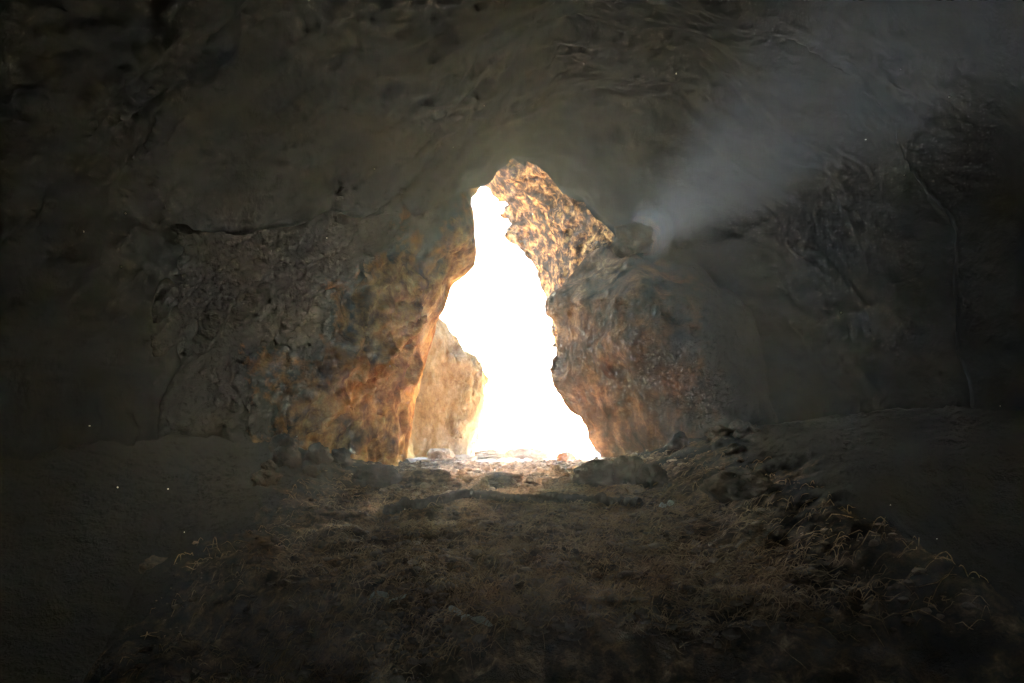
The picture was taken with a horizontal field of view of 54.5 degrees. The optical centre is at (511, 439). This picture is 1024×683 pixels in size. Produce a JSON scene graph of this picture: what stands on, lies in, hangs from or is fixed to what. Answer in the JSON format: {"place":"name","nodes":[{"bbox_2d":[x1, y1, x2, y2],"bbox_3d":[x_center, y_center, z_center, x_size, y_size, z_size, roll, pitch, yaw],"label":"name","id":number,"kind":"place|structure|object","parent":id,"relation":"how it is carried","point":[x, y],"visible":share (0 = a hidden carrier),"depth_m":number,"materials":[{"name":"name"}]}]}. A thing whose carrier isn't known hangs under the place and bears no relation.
{"place":"outdoors","nodes":[
{"label":"outdoors","id":0,"kind":"place"},
{"bbox_2d":[0,0,1023,460],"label":"cave wall","id":1,"kind":"structure","parent":0,"point":[800,174],"depth_m":7.41,"materials":[{"name":"stone"}]},
{"bbox_2d":[482,158,661,347],"bbox_3d":[1.108,-2.786,12.304,3.136,3.567,2.837,0,0,0],"label":"hanging rock","id":2,"kind":"object","parent":1,"relation":"attached to","point":[558,236],"visible":0.19,"depth_m":12.56,"materials":[{"name":"stone"}]},
{"bbox_2d":[0,406,1023,682],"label":"ground","id":3,"kind":"structure","parent":0,"point":[86,530],"depth_m":4.16,"materials":[{"name":"brown soil"}]},
{"bbox_2d":[139,555,167,573],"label":"rubble stone","id":4,"kind":"object","parent":3,"relation":"on","point":[152,561],"visible":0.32,"depth_m":5.24,"materials":[{"name":"stone"}]},
{"bbox_2d":[251,469,282,486],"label":"rubble stone","id":5,"kind":"object","parent":3,"relation":"on","point":[264,478],"visible":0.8,"depth_m":5.54,"materials":[{"name":"grey stone"}]},
{"bbox_2d":[260,459,277,470],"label":"rubble stone","id":6,"kind":"object","parent":3,"relation":"on","point":[269,464],"visible":0.59,"depth_m":6.10,"materials":[{"name":"grey stone"}]},
{"bbox_2d":[268,433,297,452],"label":"rubble stone","id":7,"kind":"object","parent":3,"relation":"on","point":[281,439],"visible":0.5,"depth_m":6.98,"materials":[{"name":"stone"}]},
{"bbox_2d":[272,445,301,468],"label":"rubble stone","id":8,"kind":"object","parent":3,"relation":"on","point":[289,456],"visible":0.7,"depth_m":6.53,"materials":[{"name":"grey stone"}]},
{"bbox_2d":[150,186,481,465],"bbox_3d":[-1.449,-0.948,8.570,2.300,3.295,3.807,0,0,0],"label":"rock outcrop","id":9,"kind":"object","parent":3,"relation":"on","point":[306,335],"visible":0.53,"depth_m":7.76,"materials":[{"name":"stone"}]},
{"bbox_2d":[303,442,333,464],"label":"rubble stone","id":10,"kind":"object","parent":3,"relation":"on","point":[317,453],"visible":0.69,"depth_m":6.84,"materials":[{"name":"grey stone"}]},
{"bbox_2d":[331,447,352,467],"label":"rubble stone","id":11,"kind":"object","parent":3,"relation":"on","point":[341,457],"visible":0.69,"depth_m":7.21,"materials":[{"name":"grey stone"}]},
{"bbox_2d":[351,464,401,487],"bbox_3d":[-0.880,0.247,6.444,0.304,0.181,0.468,0,0,-15],"label":"rock","id":12,"kind":"object","parent":3,"relation":"on","point":[380,476],"visible":0.87,"depth_m":6.31,"materials":[{"name":"stone"}]},
{"bbox_2d":[369,591,406,601],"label":"stone","id":13,"kind":"object","parent":3,"relation":"on","point":[382,593],"visible":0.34,"depth_m":3.06,"materials":[{"name":"grey stone"}]},
{"bbox_2d":[397,468,454,485],"bbox_3d":[-0.577,0.250,6.547,0.438,0.125,0.388,0,0,0],"label":"rock","id":14,"kind":"object","parent":3,"relation":"on","point":[421,475],"visible":0.77,"depth_m":6.42,"materials":[{"name":"grey stone"}]},
{"bbox_2d":[427,448,455,460],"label":"rock","id":15,"kind":"object","parent":3,"relation":"on","point":[440,453],"visible":0.73,"depth_m":9.90,"materials":[{"name":"beige stone"}]},
{"bbox_2d":[407,317,488,458],"bbox_3d":[-0.804,-0.464,11.601,1.086,2.029,1.436,0,0,0],"label":"rock pillar","id":16,"kind":"object","parent":3,"relation":"on","point":[449,406],"visible":0.49,"depth_m":10.99,"materials":[{"name":"brown stone"}]},
{"bbox_2d":[453,454,477,460],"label":"beach rock","id":17,"kind":"object","parent":3,"relation":"on","point":[466,457],"visible":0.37,"depth_m":10.30,"materials":[{"name":"beige stone"}]},
{"bbox_2d":[448,604,492,626],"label":"stone","id":18,"kind":"object","parent":3,"relation":"on","point":[479,619],"visible":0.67,"depth_m":2.69,"materials":[{"name":"grey stone"}]},
{"bbox_2d":[472,449,505,458],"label":"beach rock","id":19,"kind":"object","parent":3,"relation":"on","point":[488,453],"visible":0.86,"depth_m":10.90,"materials":[{"name":"beige stone"}]},
{"bbox_2d":[476,472,523,481],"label":"rock","id":20,"kind":"object","parent":3,"relation":"on","point":[503,477],"visible":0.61,"depth_m":6.59,"materials":[{"name":"grey stone"}]},
{"bbox_2d":[305,450,708,495],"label":"pebbles","id":21,"kind":"object","parent":3,"relation":"on","point":[471,477],"visible":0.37,"depth_m":7.07,"materials":[{"name":"stone"}]},
{"bbox_2d":[382,489,642,514],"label":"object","id":22,"kind":"object","parent":3,"relation":"on","point":[402,503],"visible":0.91,"depth_m":5.34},
{"bbox_2d":[502,447,550,459],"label":"beach rock","id":23,"kind":"object","parent":3,"relation":"on","point":[523,453],"visible":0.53,"depth_m":11.20,"materials":[{"name":"beige stone"}]},
{"bbox_2d":[110,451,980,682],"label":"pebbles","id":24,"kind":"object","parent":3,"relation":"on","point":[459,633],"visible":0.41,"depth_m":3.04,"materials":[{"name":"stone"}]},
{"bbox_2d":[120,442,990,682],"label":"straw","id":25,"kind":"object","parent":3,"relation":"on","point":[508,571],"visible":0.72,"depth_m":3.21,"materials":[{"name":"brown plant"}]},
{"bbox_2d":[556,453,567,460],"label":"stone","id":26,"kind":"object","parent":3,"relation":"on","point":[561,457],"visible":0.91,"depth_m":9.30,"materials":[{"name":"stone"}]},
{"bbox_2d":[561,451,575,459],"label":"beach rock","id":27,"kind":"object","parent":3,"relation":"on","point":[570,455],"visible":0.33,"depth_m":10.80,"materials":[{"name":"beige stone"}]},
{"bbox_2d":[572,459,615,488],"bbox_3d":[0.587,0.236,6.525,0.389,0.226,0.379,0,0,0],"label":"boulder","id":28,"kind":"object","parent":3,"relation":"on","point":[595,472],"visible":0.57,"depth_m":6.37,"materials":[{"name":"stone"}]},
{"bbox_2d":[593,448,601,458],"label":"sea stack","id":29,"kind":"object","parent":3,"relation":"on","point":[596,454],"visible":0.02,"depth_m":49.58,"materials":[{"name":"stone"}]},
{"bbox_2d":[611,455,643,485],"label":"boulder","id":30,"kind":"object","parent":3,"relation":"on","point":[625,467],"visible":0.59,"depth_m":6.29,"materials":[{"name":"stone"}]},
{"bbox_2d":[636,463,668,488],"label":"boulder","id":31,"kind":"object","parent":3,"relation":"on","point":[649,475],"visible":0.86,"depth_m":5.61,"materials":[{"name":"stone"}]},
{"bbox_2d":[649,484,674,505],"bbox_3d":[0.792,0.296,5.273,0.182,0.123,0.016,0,0,-29],"label":"dry stem","id":32,"kind":"object","parent":3,"relation":"on","point":[665,492],"visible":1,"depth_m":5.29,"materials":[{"name":"plant"}]},
{"bbox_2d":[547,246,777,457],"bbox_3d":[1.641,-0.336,9.513,2.581,3.349,1.786,0,0,0],"label":"boulder","id":33,"kind":"object","parent":3,"relation":"on","point":[660,352],"visible":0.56,"depth_m":9.08,"materials":[{"name":"brown stone"}]},
{"bbox_2d":[610,222,653,257],"bbox_3d":[1.103,-1.844,9.202,0.403,0.331,0.334,0,0,0],"label":"rock","id":34,"kind":"object","parent":33,"relation":"on","point":[632,238],"visible":1,"depth_m":9.11,"materials":[{"name":"grey stone"}]},
{"bbox_2d":[667,431,689,454],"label":"rubble stone","id":35,"kind":"object","parent":3,"relation":"on","point":[679,440],"visible":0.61,"depth_m":7.28,"materials":[{"name":"grey stone"}]},
{"bbox_2d":[705,424,732,440],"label":"rubble stone","id":36,"kind":"object","parent":3,"relation":"on","point":[719,430],"visible":0.71,"depth_m":7.18,"materials":[{"name":"grey stone"}]},
{"bbox_2d":[723,443,746,456],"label":"rubble stone","id":37,"kind":"object","parent":3,"relation":"on","point":[733,448],"visible":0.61,"depth_m":5.84,"materials":[{"name":"grey stone"}]},
{"bbox_2d":[699,466,773,502],"bbox_3d":[1.048,0.219,4.661,0.332,0.187,0.449,0,0,0],"label":"rock","id":38,"kind":"object","parent":3,"relation":"on","point":[729,484],"visible":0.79,"depth_m":4.51,"materials":[{"name":"stone"}]},
{"bbox_2d":[729,419,749,432],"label":"rubble stone","id":39,"kind":"object","parent":3,"relation":"on","point":[735,424],"visible":0.51,"depth_m":7.58,"materials":[{"name":"grey stone"}]},
{"bbox_2d":[732,426,760,438],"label":"rubble stone","id":40,"kind":"object","parent":3,"relation":"on","point":[740,432],"visible":0.52,"depth_m":6.63,"materials":[{"name":"grey stone"}]},
{"bbox_2d":[743,422,756,426],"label":"rubble stone","id":41,"kind":"object","parent":3,"relation":"on","point":[749,424],"visible":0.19,"depth_m":7.45,"materials":[{"name":"stone"}]},
{"bbox_2d":[83,73,949,532],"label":"dust","id":42,"kind":"object","parent":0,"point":[513,361],"visible":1,"depth_m":3.07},
{"bbox_2d":[440,187,593,450],"label":"sky","id":43,"kind":"structure","parent":0,"point":[496,312],"materials":[{"name":"white"}]},
{"bbox_2d":[473,451,593,459],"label":"sea","id":44,"kind":"structure","parent":0,"point":[585,455],"depth_m":75.48,"materials":[{"name":"white liquid"}]},
{"bbox_2d":[614,205,670,262],"bbox_3d":[1.768,-1.918,12.050,1.292,2.004,3.586,0,0,0],"label":"rock overhang","id":45,"kind":"object","parent":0,"point":[656,217],"visible":0.09,"depth_m":11.05,"materials":[{"name":"black stone"}]},
{"bbox_2d":[637,222,656,255],"bbox_3d":[2.577,-3.248,14.748,2.813,3.642,3.904,0,0,0],"label":"rock overhang","id":46,"kind":"object","parent":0,"point":[651,251],"depth_m":13.36,"materials":[{"name":"stone"}]},
{"bbox_2d":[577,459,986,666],"bbox_3d":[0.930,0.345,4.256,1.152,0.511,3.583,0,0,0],"label":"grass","id":47,"kind":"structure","parent":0,"point":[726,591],"depth_m":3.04,"materials":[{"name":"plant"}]}
]}

